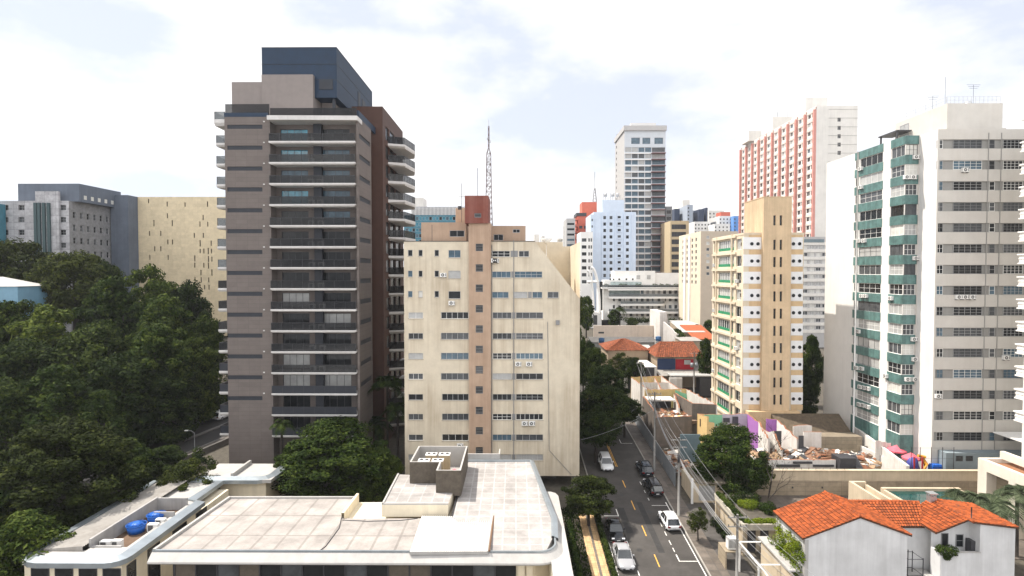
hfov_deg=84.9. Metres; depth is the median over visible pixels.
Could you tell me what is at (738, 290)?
window
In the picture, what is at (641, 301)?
terraced block
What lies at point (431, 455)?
condenser
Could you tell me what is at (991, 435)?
window
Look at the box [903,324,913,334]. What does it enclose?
window
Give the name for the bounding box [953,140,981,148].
window
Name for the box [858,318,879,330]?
window
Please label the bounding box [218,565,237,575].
window
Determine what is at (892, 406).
window
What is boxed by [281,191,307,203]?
window
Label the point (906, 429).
window
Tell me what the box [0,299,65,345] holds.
tree
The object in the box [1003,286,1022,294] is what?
window
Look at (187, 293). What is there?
tree
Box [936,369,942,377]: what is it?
window
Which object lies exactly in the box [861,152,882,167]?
window
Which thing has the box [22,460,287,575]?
annex building
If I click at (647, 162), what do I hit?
window
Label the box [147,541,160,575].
window
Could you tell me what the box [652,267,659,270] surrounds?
window
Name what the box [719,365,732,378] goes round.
window
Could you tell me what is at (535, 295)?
window
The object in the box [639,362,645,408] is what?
utility pole
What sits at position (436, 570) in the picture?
window
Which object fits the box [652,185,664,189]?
window
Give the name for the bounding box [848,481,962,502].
swimming pool
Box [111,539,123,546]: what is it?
condenser
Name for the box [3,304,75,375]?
tree
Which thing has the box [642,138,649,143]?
window
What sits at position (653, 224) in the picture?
window
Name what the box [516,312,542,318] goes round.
window
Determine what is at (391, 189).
window
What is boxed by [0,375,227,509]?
undergrowth
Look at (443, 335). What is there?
window
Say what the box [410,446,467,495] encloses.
plant screen
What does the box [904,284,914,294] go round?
window
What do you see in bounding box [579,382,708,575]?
road
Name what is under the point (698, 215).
skyline building
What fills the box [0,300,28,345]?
tree
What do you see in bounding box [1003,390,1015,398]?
window
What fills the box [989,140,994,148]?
window
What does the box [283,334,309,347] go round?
window
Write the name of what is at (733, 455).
tree
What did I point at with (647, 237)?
window
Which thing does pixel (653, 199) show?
window
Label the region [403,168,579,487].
apartment block
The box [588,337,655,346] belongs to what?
shed
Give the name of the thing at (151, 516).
water tank
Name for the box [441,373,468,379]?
window
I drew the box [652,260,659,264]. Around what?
window
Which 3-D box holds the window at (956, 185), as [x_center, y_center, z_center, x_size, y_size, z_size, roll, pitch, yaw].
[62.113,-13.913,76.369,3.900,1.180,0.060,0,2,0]
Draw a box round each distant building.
[561,226,563,245]
[563,218,574,245]
[577,232,592,300]
[586,214,593,287]
[660,221,688,272]
[665,206,671,221]
[803,237,825,346]
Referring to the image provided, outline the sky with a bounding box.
[0,0,1023,266]
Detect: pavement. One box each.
[164,436,228,464]
[585,345,729,575]
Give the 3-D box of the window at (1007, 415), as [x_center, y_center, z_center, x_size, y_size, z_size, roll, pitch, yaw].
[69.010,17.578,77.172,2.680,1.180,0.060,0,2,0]
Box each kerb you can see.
[23,420,225,488]
[579,446,615,570]
[622,421,710,575]
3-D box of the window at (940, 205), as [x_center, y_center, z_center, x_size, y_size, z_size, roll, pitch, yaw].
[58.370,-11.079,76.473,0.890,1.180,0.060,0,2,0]
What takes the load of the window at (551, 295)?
in the apartment block at (491, 339)
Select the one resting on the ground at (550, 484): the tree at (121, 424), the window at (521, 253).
the tree at (121, 424)
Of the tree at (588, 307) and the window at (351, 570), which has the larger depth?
the tree at (588, 307)
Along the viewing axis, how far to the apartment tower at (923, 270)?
78.56 m
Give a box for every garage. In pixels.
[624,360,656,391]
[681,467,725,503]
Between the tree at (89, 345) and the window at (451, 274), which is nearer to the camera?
the window at (451, 274)
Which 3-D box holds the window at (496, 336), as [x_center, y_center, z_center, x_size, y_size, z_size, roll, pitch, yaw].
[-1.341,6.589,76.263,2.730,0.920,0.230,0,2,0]
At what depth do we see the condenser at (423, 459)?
61.52 m
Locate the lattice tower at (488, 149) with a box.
[486,120,492,225]
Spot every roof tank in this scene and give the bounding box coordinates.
[598,338,604,352]
[655,336,660,343]
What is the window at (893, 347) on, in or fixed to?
in the apartment tower at (923, 270)
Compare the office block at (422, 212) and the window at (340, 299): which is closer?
the window at (340, 299)
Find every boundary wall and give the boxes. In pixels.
[177,437,228,461]
[593,325,653,337]
[723,467,977,495]
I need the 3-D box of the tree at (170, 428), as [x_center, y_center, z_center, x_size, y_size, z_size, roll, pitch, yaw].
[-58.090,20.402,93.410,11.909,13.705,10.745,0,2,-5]
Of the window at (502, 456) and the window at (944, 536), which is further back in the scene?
the window at (502, 456)
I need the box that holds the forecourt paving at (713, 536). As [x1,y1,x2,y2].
[686,504,755,575]
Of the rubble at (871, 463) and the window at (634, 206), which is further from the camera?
the window at (634, 206)
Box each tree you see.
[0,237,60,279]
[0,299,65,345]
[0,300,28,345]
[0,336,74,407]
[0,376,47,472]
[0,415,153,537]
[0,484,38,571]
[0,508,76,575]
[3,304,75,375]
[11,363,100,445]
[22,249,108,330]
[56,319,130,415]
[68,352,167,447]
[71,275,144,361]
[71,388,138,450]
[79,257,129,323]
[98,437,158,489]
[116,263,178,341]
[119,293,195,370]
[124,323,200,422]
[125,369,203,444]
[145,444,187,484]
[155,457,219,490]
[169,279,224,338]
[177,335,222,423]
[188,314,227,412]
[270,415,390,501]
[273,448,322,495]
[349,445,403,501]
[560,475,617,525]
[579,411,623,462]
[580,295,585,340]
[580,295,594,337]
[580,339,587,390]
[580,347,611,386]
[580,384,635,446]
[585,364,629,395]
[586,339,595,348]
[607,309,622,324]
[609,352,629,373]
[612,397,645,437]
[620,357,645,381]
[626,317,637,324]
[676,332,685,336]
[686,507,707,540]
[691,422,775,495]
[696,338,711,373]
[703,319,711,333]
[760,417,795,500]
[801,365,818,413]
[803,334,823,397]
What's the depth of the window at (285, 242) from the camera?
82.10 m
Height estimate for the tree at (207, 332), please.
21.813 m
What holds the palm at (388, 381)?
on the ground at (550, 484)
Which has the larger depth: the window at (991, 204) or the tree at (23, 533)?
the window at (991, 204)
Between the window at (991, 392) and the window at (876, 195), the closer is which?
the window at (991, 392)
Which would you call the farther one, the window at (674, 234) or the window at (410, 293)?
the window at (674, 234)
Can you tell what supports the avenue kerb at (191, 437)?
on the ground at (550, 484)
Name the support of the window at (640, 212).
in the glass tower at (640, 159)
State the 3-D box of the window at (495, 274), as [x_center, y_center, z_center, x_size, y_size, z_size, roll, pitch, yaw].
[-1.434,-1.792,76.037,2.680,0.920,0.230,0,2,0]
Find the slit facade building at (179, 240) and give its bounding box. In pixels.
[138,197,226,335]
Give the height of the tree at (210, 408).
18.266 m
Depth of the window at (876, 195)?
87.33 m
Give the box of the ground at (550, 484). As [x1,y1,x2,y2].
[28,268,1023,575]
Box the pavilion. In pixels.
[147,449,572,575]
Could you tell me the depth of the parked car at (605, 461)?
82.76 m
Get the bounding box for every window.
[31,568,49,575]
[54,568,72,575]
[78,569,96,575]
[102,568,120,575]
[126,559,136,575]
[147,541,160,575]
[172,521,186,575]
[175,565,194,575]
[196,506,206,517]
[197,565,215,575]
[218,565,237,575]
[239,565,258,575]
[261,565,279,575]
[281,129,307,140]
[281,150,307,161]
[281,170,307,182]
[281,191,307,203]
[282,211,308,224]
[282,232,308,245]
[282,252,308,265]
[282,272,308,286]
[282,293,308,306]
[282,565,301,575]
[283,313,309,326]
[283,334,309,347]
[283,354,309,367]
[283,375,309,385]
[284,396,309,406]
[284,417,310,427]
[303,565,322,575]
[323,129,349,140]
[323,150,349,161]
[323,170,349,182]
[323,191,349,203]
[323,211,349,224]
[324,232,349,245]
[324,252,350,265]
[324,272,350,286]
[324,293,350,306]
[324,313,350,327]
[325,334,350,347]
[325,354,350,367]
[325,375,351,385]
[325,396,351,406]
[325,565,343,575]
[346,565,365,575]
[367,565,386,575]
[386,241,388,253]
[386,260,388,272]
[386,279,388,291]
[389,565,408,575]
[390,150,393,161]
[390,168,393,180]
[390,187,393,199]
[390,205,393,217]
[390,223,393,236]
[391,242,393,254]
[391,260,393,272]
[391,278,393,290]
[391,297,393,309]
[391,315,393,327]
[391,334,394,345]
[391,352,394,363]
[391,389,394,400]
[396,226,398,236]
[396,243,398,255]
[396,260,398,272]
[396,278,398,290]
[396,296,399,307]
[396,315,399,324]
[407,250,412,256]
[407,291,412,297]
[408,271,412,276]
[408,333,423,339]
[408,353,423,359]
[408,394,423,400]
[408,414,423,420]
[409,312,422,317]
[409,373,422,378]
[409,435,422,439]
[410,565,429,575]
[432,565,451,575]
[441,312,468,318]
[441,333,468,338]
[441,353,468,358]
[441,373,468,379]
[442,394,468,399]
[442,414,468,420]
[442,434,468,441]
[448,250,460,257]
[448,271,460,278]
[448,291,460,298]
[453,566,472,575]
[474,566,493,575]
[492,251,509,256]
[492,271,510,277]
[492,292,508,298]
[492,333,511,339]
[492,353,511,359]
[492,394,511,400]
[492,414,511,420]
[493,312,511,318]
[493,373,511,378]
[493,434,511,440]
[496,566,515,575]
[500,454,511,459]
[514,292,527,298]
[515,271,541,277]
[515,333,543,339]
[515,353,543,359]
[515,394,543,400]
[515,414,543,420]
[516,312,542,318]
[516,373,542,378]
[516,434,542,440]
[516,454,542,459]
[519,251,528,256]
[532,292,542,298]
[547,292,558,298]
[593,315,596,324]
[599,282,602,309]
[625,147,630,151]
[625,160,630,164]
[625,166,630,170]
[625,185,630,189]
[625,204,630,208]
[631,138,639,143]
[632,147,637,151]
[632,160,637,164]
[632,166,637,170]
[632,185,637,189]
[632,191,637,195]
[632,204,637,208]
[638,147,643,151]
[638,160,643,164]
[638,166,643,170]
[638,185,643,189]
[638,191,643,195]
[638,204,643,208]
[638,210,643,214]
[638,229,643,233]
[638,235,643,239]
[638,254,643,258]
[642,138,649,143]
[645,147,650,151]
[645,160,650,164]
[645,166,650,170]
[645,185,650,189]
[645,191,650,195]
[645,204,650,208]
[645,210,650,214]
[645,229,650,233]
[645,235,650,239]
[645,254,650,258]
[652,147,664,151]
[652,154,664,157]
[652,160,664,164]
[652,166,664,170]
[652,173,664,176]
[652,179,664,182]
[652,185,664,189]
[652,192,664,195]
[652,198,664,201]
[652,204,664,208]
[652,210,664,214]
[652,217,664,220]
[652,223,662,226]
[652,229,660,233]
[652,235,659,239]
[652,242,659,245]
[652,248,659,251]
[652,254,659,258]
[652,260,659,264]
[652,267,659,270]
[654,138,662,143]
[672,224,685,228]
[672,232,685,236]
[672,239,678,243]
[672,247,678,251]
[672,254,678,258]
[672,262,678,266]
[718,381,731,394]
[718,396,731,410]
[719,288,733,296]
[719,303,732,312]
[719,319,732,328]
[719,334,732,345]
[719,350,732,361]
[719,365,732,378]
[720,240,733,248]
[720,256,733,263]
[720,273,733,279]
[736,340,740,350]
[736,356,739,367]
[736,373,739,384]
[736,390,739,401]
[737,256,741,266]
[737,289,740,299]
[737,306,740,316]
[737,323,740,333]
[738,239,741,249]
[857,372,878,387]
[857,390,878,405]
[857,408,877,424]
[858,301,879,311]
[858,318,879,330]
[858,336,879,349]
[858,354,878,368]
[859,246,880,256]
[859,265,880,274]
[859,283,880,293]
[860,190,881,203]
[860,208,881,220]
[860,227,881,238]
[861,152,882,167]
[861,171,882,184]
[887,419,899,433]
[888,361,900,373]
[888,381,900,393]
[888,400,899,413]
[889,303,901,314]
[889,323,901,334]
[889,342,900,353]
[890,244,902,255]
[890,264,902,274]
[890,284,901,294]
[891,185,903,197]
[891,205,903,216]
[891,224,903,235]
[892,145,904,158]
[892,165,904,177]
[901,404,912,414]
[901,424,911,434]
[902,344,913,354]
[902,364,912,374]
[902,384,912,394]
[903,304,913,314]
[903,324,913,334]
[904,244,915,254]
[904,264,914,274]
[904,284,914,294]
[905,184,916,194]
[905,204,915,214]
[905,224,915,234]
[906,144,917,154]
[906,164,916,174]
[936,140,942,148]
[936,161,942,169]
[936,307,942,314]
[936,328,942,335]
[936,349,942,356]
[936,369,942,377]
[936,390,942,398]
[936,411,942,419]
[936,432,942,440]
[937,244,942,252]
[937,265,942,273]
[937,286,942,294]
[938,203,942,210]
[938,223,942,231]
[939,182,942,189]
[941,533,948,544]
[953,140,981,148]
[953,161,981,168]
[953,182,981,189]
[953,202,981,210]
[953,223,981,231]
[953,244,981,252]
[953,265,981,273]
[953,286,981,294]
[953,307,981,314]
[953,328,981,335]
[953,349,981,356]
[953,369,981,377]
[953,390,981,398]
[953,411,981,419]
[953,432,981,440]
[955,534,963,546]
[965,538,974,550]
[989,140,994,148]
[989,161,994,168]
[989,182,994,189]
[989,202,994,210]
[989,223,994,231]
[989,244,994,252]
[989,265,994,273]
[989,286,994,294]
[989,307,994,314]
[989,328,994,335]
[989,349,994,356]
[989,369,994,377]
[989,390,994,398]
[989,411,994,419]
[989,432,993,440]
[1003,140,1022,148]
[1003,161,1022,168]
[1003,182,1022,189]
[1003,202,1022,210]
[1003,223,1022,231]
[1003,244,1022,252]
[1003,265,1022,273]
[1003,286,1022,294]
[1003,307,1022,314]
[1003,328,1022,335]
[1003,349,1022,356]
[1003,370,1022,377]
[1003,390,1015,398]
[1003,411,1014,419]
[1003,436,1015,440]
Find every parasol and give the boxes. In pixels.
[887,445,906,455]
[901,453,920,461]
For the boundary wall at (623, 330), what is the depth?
165.18 m
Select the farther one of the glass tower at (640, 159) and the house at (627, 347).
the glass tower at (640, 159)
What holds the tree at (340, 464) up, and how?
on the ground at (550, 484)
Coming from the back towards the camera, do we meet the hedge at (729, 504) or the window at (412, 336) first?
the window at (412, 336)
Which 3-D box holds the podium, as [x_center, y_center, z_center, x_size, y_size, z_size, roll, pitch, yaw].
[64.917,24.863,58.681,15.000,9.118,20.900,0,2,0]
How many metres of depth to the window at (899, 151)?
81.16 m
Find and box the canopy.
[993,432,1021,441]
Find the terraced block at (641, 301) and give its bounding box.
[587,266,678,327]
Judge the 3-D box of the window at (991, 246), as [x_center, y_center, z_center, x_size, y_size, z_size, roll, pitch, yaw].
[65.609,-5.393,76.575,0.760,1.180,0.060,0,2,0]
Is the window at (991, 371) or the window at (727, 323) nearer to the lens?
the window at (991, 371)
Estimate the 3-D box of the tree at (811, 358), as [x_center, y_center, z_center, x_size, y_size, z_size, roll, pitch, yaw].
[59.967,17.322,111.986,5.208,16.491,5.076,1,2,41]
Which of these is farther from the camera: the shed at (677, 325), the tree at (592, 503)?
the shed at (677, 325)
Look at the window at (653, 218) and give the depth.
279.03 m
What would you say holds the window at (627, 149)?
in the glass tower at (640, 159)
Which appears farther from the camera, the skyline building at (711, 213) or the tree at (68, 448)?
the skyline building at (711, 213)
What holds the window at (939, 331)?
in the apartment tower at (923, 270)
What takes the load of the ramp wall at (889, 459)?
on the ground at (550, 484)
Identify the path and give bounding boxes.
[579,513,609,575]
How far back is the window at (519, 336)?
76.32 m
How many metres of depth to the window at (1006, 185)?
76.32 m
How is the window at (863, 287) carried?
in the apartment tower at (923, 270)
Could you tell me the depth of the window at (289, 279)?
82.26 m
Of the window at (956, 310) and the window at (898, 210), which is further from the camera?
the window at (898, 210)
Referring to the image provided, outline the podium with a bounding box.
[977,451,1023,539]
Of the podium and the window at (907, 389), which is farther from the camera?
the window at (907, 389)
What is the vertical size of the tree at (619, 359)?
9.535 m
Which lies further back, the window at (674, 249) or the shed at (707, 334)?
the window at (674, 249)
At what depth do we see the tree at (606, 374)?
98.07 m
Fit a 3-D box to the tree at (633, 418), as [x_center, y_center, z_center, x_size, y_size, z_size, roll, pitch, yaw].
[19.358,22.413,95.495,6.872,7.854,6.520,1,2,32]
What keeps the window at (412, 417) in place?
in the apartment block at (491, 339)
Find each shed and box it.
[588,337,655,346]
[669,320,698,327]
[671,322,704,336]
[674,337,701,350]
[680,325,711,367]
[771,414,861,452]
[831,453,855,468]
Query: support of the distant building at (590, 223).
on the ground at (550, 484)
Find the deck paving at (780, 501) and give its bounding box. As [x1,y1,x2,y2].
[755,495,1023,559]
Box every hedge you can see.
[594,513,617,575]
[715,491,744,521]
[744,517,775,523]
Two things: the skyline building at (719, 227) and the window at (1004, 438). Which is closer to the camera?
the window at (1004, 438)
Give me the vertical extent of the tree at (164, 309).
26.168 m
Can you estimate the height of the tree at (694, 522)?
4.369 m
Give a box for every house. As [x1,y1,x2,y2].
[599,338,649,377]
[631,376,716,446]
[648,341,710,395]
[697,413,835,468]
[714,493,775,555]
[773,490,911,575]
[849,491,1018,575]
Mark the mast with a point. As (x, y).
(595, 194)
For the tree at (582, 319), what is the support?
on the ground at (550, 484)
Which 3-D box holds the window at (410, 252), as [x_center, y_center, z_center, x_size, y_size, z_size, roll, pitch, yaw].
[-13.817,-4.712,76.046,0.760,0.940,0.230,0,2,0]
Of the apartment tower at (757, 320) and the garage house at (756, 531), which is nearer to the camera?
the garage house at (756, 531)
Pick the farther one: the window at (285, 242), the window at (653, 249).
the window at (653, 249)
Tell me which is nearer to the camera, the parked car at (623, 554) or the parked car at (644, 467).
the parked car at (623, 554)
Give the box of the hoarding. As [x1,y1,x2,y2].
[632,410,675,485]
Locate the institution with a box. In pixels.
[0,184,139,332]
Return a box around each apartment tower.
[214,47,375,463]
[352,106,415,446]
[574,202,596,243]
[592,193,635,310]
[710,196,804,429]
[738,98,857,236]
[823,77,1023,468]
[1013,117,1023,457]
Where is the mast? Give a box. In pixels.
[593,186,596,201]
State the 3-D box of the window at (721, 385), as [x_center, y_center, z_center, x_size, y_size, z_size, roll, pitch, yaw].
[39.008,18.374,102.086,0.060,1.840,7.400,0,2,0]
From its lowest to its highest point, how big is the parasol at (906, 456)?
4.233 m
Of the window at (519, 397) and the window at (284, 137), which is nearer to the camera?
the window at (519, 397)
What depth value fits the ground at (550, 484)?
79.71 m
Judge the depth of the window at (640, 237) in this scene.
279.30 m
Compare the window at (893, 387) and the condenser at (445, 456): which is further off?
the window at (893, 387)
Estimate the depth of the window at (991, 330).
76.88 m
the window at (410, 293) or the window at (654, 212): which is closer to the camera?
the window at (410, 293)
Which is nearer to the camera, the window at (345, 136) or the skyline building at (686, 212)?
the window at (345, 136)
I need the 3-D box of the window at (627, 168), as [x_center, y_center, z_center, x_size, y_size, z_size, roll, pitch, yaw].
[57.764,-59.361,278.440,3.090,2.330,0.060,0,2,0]
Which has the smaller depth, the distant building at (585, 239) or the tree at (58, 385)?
the tree at (58, 385)
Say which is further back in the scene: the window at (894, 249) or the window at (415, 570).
the window at (894, 249)
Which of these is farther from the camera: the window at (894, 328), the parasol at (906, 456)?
the window at (894, 328)
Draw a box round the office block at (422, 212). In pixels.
[404,198,464,240]
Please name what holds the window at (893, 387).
in the apartment tower at (923, 270)
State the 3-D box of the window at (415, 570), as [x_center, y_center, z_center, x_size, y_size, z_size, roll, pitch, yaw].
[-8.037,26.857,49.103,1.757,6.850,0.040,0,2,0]
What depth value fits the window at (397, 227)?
101.60 m
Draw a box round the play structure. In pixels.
[906,454,927,468]
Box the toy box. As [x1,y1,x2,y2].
[928,463,941,468]
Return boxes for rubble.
[658,408,689,416]
[663,448,691,475]
[746,447,872,462]
[824,451,881,468]
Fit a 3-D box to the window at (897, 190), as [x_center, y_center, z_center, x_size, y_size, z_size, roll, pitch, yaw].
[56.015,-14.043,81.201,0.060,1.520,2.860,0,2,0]
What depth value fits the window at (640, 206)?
278.89 m
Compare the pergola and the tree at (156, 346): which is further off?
the tree at (156, 346)
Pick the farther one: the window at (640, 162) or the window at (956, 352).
the window at (640, 162)
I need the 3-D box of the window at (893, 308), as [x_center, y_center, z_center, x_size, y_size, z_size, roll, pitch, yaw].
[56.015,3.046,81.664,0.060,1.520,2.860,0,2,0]
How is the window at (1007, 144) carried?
in the apartment tower at (923, 270)
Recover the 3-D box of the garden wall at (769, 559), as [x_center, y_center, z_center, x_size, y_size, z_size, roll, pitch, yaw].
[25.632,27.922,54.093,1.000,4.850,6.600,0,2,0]
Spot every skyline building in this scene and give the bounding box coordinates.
[534,234,538,241]
[672,209,679,220]
[674,200,689,208]
[678,205,692,222]
[689,222,710,233]
[694,209,703,221]
[703,208,707,221]
[708,210,723,221]
[708,224,729,230]
[709,212,731,224]
[730,216,738,230]
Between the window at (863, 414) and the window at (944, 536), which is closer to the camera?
the window at (944, 536)
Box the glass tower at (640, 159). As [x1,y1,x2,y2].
[614,123,666,272]
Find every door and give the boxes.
[628,368,653,391]
[699,486,714,500]
[747,531,755,551]
[760,531,768,551]
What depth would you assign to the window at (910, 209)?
79.84 m
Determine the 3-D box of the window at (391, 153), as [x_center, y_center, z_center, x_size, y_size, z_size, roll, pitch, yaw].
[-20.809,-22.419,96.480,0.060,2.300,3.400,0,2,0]
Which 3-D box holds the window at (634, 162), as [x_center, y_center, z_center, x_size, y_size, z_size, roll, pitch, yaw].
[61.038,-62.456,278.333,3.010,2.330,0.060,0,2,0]
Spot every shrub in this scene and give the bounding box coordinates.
[710,517,731,539]
[726,490,761,502]
[737,499,759,510]
[757,501,775,515]
[934,544,958,560]
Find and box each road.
[24,417,227,492]
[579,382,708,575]
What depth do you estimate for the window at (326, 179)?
81.80 m
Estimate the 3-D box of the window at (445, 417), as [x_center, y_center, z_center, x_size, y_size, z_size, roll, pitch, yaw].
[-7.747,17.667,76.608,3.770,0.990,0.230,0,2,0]
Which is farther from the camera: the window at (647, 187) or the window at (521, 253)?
the window at (647, 187)
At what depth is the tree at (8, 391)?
79.35 m
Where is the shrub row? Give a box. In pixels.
[566,519,582,575]
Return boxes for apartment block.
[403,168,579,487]
[678,231,737,328]
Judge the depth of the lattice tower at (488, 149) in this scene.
416.68 m
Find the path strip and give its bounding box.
[585,515,602,575]
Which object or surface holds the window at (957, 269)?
in the apartment tower at (923, 270)
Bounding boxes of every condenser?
[99,539,112,544]
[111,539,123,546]
[147,522,159,531]
[155,518,166,522]
[418,458,430,460]
[425,452,437,460]
[432,458,443,469]
[438,452,450,469]
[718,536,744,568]
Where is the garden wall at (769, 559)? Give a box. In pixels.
[758,536,799,575]
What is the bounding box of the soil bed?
[687,530,696,533]
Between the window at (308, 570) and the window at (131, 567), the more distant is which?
the window at (131, 567)
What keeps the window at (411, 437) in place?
in the apartment block at (491, 339)
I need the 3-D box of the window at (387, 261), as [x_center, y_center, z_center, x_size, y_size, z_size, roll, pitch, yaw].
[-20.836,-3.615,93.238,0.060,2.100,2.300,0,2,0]
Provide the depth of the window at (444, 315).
76.32 m
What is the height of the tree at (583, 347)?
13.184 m
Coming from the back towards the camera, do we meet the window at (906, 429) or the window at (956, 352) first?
the window at (906, 429)
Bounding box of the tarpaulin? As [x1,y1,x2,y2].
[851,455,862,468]
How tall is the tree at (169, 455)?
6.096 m
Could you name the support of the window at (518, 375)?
in the apartment block at (491, 339)
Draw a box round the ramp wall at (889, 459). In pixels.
[852,427,909,468]
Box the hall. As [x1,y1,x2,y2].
[0,277,47,316]
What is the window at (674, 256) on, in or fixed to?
in the distant building at (671, 232)
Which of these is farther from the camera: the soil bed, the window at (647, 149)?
the window at (647, 149)
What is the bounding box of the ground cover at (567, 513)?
[561,506,591,575]
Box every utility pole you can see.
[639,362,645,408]
[648,392,660,470]
[671,437,686,515]
[690,352,698,392]
[727,514,747,575]
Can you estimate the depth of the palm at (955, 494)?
58.78 m
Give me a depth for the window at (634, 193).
278.75 m
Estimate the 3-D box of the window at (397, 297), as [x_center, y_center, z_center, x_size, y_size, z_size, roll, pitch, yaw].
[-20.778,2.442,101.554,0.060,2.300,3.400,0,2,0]
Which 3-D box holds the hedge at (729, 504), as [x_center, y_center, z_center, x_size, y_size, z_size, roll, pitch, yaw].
[25.326,25.315,64.999,1.079,1.001,7.756,0,2,0]
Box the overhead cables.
[582,364,814,575]
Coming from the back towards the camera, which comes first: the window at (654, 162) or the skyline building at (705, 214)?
the skyline building at (705, 214)
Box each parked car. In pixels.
[212,409,227,419]
[598,451,613,470]
[605,517,625,541]
[612,542,634,569]
[635,460,653,475]
[642,477,663,495]
[658,511,680,530]
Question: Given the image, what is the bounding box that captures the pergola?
[739,541,779,575]
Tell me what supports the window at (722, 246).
in the apartment tower at (757, 320)
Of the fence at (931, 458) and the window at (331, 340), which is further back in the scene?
the window at (331, 340)
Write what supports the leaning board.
on the ground at (550, 484)
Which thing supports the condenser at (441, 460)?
on the plant screen
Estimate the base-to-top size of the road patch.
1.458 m
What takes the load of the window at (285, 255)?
in the apartment tower at (296, 166)
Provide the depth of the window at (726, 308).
102.05 m
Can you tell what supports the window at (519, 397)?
in the apartment block at (491, 339)
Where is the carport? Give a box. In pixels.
[667,373,710,388]
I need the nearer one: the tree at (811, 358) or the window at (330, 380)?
the window at (330, 380)
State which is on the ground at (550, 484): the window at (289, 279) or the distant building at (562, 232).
the distant building at (562, 232)
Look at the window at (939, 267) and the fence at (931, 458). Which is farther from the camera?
the window at (939, 267)
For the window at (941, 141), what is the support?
in the apartment tower at (923, 270)
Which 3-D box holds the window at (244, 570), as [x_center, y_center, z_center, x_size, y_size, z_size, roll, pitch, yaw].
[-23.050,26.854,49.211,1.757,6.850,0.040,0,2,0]
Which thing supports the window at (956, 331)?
in the apartment tower at (923, 270)
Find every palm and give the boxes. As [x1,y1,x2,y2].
[269,418,296,454]
[366,375,404,448]
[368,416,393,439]
[378,401,404,457]
[615,307,625,324]
[939,487,981,504]
[968,492,1023,532]
[993,483,1023,556]
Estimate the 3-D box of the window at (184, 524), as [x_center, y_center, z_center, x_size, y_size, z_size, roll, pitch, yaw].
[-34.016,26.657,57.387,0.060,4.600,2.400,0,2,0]
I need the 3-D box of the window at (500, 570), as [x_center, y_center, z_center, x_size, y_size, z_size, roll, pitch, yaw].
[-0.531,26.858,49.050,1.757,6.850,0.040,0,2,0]
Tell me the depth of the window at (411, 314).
76.36 m
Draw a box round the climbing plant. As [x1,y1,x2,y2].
[767,517,805,575]
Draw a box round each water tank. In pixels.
[125,520,146,534]
[146,510,164,522]
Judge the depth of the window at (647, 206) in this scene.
278.89 m
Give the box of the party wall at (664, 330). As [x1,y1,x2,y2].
[650,309,678,340]
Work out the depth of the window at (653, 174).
278.41 m
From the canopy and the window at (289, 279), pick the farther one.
the window at (289, 279)
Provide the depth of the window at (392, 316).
97.52 m
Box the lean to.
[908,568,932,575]
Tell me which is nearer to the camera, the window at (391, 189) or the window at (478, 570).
the window at (478, 570)
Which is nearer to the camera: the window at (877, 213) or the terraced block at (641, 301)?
the window at (877, 213)
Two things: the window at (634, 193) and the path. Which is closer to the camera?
the path
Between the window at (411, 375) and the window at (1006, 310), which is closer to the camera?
the window at (411, 375)
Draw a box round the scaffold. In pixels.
[907,550,923,575]
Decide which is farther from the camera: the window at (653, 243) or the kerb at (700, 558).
the window at (653, 243)
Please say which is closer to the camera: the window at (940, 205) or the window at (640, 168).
the window at (940, 205)
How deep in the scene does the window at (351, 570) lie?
49.07 m
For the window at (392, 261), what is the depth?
97.49 m
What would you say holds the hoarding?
on the ground at (550, 484)
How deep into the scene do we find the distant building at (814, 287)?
169.42 m
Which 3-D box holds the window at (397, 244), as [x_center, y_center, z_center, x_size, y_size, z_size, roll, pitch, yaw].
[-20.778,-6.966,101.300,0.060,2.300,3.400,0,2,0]
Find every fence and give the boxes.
[680,434,700,461]
[911,447,953,468]
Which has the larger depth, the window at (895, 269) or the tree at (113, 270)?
the tree at (113, 270)
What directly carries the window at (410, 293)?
in the apartment block at (491, 339)
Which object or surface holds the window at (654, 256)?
in the glass tower at (640, 159)
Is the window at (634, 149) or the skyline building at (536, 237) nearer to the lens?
the window at (634, 149)
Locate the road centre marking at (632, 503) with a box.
[608,446,659,566]
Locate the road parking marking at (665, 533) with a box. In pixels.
[609,440,706,575]
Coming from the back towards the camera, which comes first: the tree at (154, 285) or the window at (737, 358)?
the tree at (154, 285)
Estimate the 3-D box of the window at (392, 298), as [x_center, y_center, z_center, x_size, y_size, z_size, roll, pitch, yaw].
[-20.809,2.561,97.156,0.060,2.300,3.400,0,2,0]
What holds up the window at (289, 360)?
in the apartment tower at (296, 166)
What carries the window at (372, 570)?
in the pavilion
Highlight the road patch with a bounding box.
[618,502,664,552]
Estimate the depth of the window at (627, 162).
278.35 m
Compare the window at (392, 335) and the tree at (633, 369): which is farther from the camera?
the tree at (633, 369)
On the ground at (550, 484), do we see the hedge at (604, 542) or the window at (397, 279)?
the hedge at (604, 542)
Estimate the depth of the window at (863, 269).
87.66 m
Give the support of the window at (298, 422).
in the apartment tower at (296, 166)
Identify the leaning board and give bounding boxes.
[875,441,890,468]
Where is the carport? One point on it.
(677, 382)
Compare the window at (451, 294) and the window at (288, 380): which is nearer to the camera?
the window at (451, 294)
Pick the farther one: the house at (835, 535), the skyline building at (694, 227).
the skyline building at (694, 227)
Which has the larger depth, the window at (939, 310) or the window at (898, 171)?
the window at (898, 171)
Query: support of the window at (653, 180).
in the glass tower at (640, 159)
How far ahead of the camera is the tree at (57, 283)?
120.53 m

